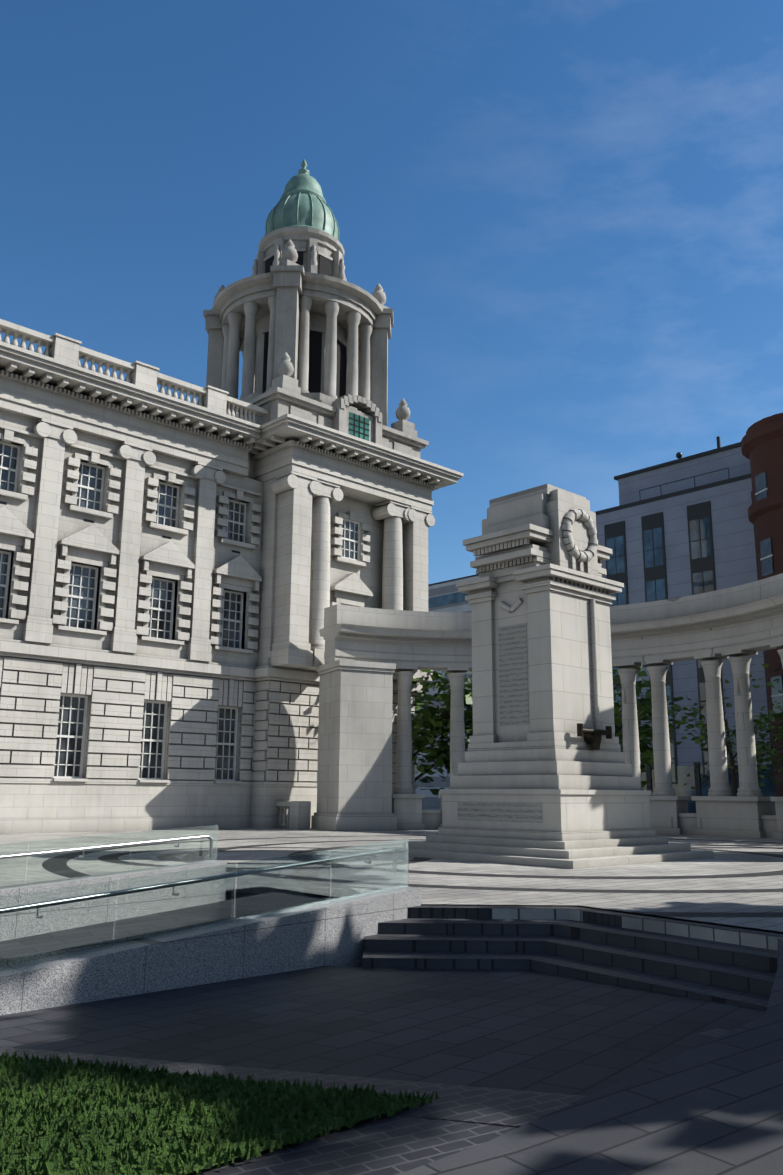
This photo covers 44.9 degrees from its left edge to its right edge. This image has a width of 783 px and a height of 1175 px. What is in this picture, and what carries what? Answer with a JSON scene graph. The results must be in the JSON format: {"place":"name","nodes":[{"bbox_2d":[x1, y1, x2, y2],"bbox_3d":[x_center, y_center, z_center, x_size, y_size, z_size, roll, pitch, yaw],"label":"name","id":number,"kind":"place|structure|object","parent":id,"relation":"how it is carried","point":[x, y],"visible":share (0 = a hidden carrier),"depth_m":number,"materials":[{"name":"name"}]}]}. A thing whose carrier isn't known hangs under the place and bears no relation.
{"place":"outdoors","nodes":[
{"label":"outdoors","id":0,"kind":"place"},
{"bbox_2d":[9,894,361,1062],"bbox_3d":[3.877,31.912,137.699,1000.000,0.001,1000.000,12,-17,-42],"label":"ground","id":1,"kind":"structure","parent":0,"point":[360,966],"depth_m":9.04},
{"bbox_2d":[0,1050,439,1174],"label":"lawn","id":2,"kind":"structure","parent":0,"point":[58,1116],"depth_m":4.94,"materials":[{"name":"green plant"}]},
{"bbox_2d":[185,1113,519,1174],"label":"brick paving","id":3,"kind":"structure","parent":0,"point":[395,1144],"depth_m":4.59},
{"bbox_2d":[0,1028,729,1125],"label":"sett bands","id":4,"kind":"object","parent":3,"relation":"on","point":[510,1107],"depth_m":5.49,"materials":[{"name":"grey stone"}]},
{"bbox_2d":[0,966,765,1095],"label":"paving","id":5,"kind":"structure","parent":0,"point":[529,1030],"depth_m":7.26,"materials":[{"name":"grey stone"}]},
{"bbox_2d":[0,825,420,1014],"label":"ramp walls","id":6,"kind":"structure","parent":5,"relation":"on","point":[77,940],"depth_m":10.32,"materials":[{"name":"stone"}]},
{"bbox_2d":[362,904,782,1009],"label":"plaza steps","id":7,"kind":"structure","parent":5,"relation":"on","point":[738,967],"depth_m":10.28,"materials":[{"name":"stone"}]},
{"bbox_2d":[0,807,782,937],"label":"plaza paving","id":8,"kind":"structure","parent":0,"point":[735,881],"depth_m":17.18,"materials":[{"name":"stone"}]},
{"bbox_2d":[0,159,463,833],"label":"city hall","id":9,"kind":"structure","parent":8,"relation":"on","point":[178,575],"depth_m":37.60,"materials":[{"name":"white stone"}]},
{"bbox_2d":[275,801,310,828],"bbox_3d":[-3.931,9.035,36.991,0.600,1.350,1.700,12,-17,-42],"label":"utility box","id":10,"kind":"object","parent":8,"relation":"on","point":[298,816],"visible":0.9,"depth_m":36.51,"materials":[{"name":"grey metal"}]},
{"bbox_2d":[395,669,472,795],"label":"tree","id":11,"kind":"object","parent":8,"relation":"on","point":[426,718],"visible":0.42,"depth_m":42.88,"materials":[{"name":"green plant"}]},
{"bbox_2d":[413,574,478,807],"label":"distant buildings","id":12,"kind":"structure","parent":8,"relation":"on","point":[445,596],"depth_m":125.73,"materials":[{"name":"grey"}]},
{"bbox_2d":[311,573,782,839],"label":"colonnade","id":13,"kind":"object","parent":8,"relation":"on","point":[368,652],"visible":0.71,"depth_m":35.89,"materials":[{"name":"white stone"}]},
{"bbox_2d":[409,484,712,868],"bbox_3d":[3.571,1.975,22.453,5.300,8.520,5.300,12,-17,-42],"label":"cenotaph","id":14,"kind":"object","parent":8,"relation":"on","point":[544,778],"visible":1,"depth_m":21.38,"materials":[{"name":"white stone"}]},
{"bbox_2d":[612,665,690,787],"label":"tree","id":15,"kind":"object","parent":8,"relation":"on","point":[644,706],"visible":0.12,"depth_m":42.20,"materials":[{"name":"green plant"}]},
{"bbox_2d":[595,436,775,812],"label":"office building","id":16,"kind":"structure","parent":8,"relation":"on","point":[680,526],"depth_m":55.76,"materials":[{"name":"grey concrete"}]},
{"bbox_2d":[647,663,782,795],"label":"tree","id":17,"kind":"object","parent":8,"relation":"on","point":[771,751],"visible":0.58,"depth_m":38.66,"materials":[{"name":"green plant"}]},
{"bbox_2d":[741,413,782,796],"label":"brick building","id":18,"kind":"structure","parent":8,"relation":"on","point":[762,445],"depth_m":49.50,"materials":[{"name":"red brick"}]},
{"bbox_2d":[0,0,782,583],"label":"sky","id":19,"kind":"structure","parent":0,"point":[567,215],"materials":[{"name":"blue"}]},
{"bbox_2d":[398,939,782,1174],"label":"paved walkway","id":20,"kind":"structure","parent":0,"point":[714,1106],"depth_m":4.82,"materials":[{"name":"grey stone"}]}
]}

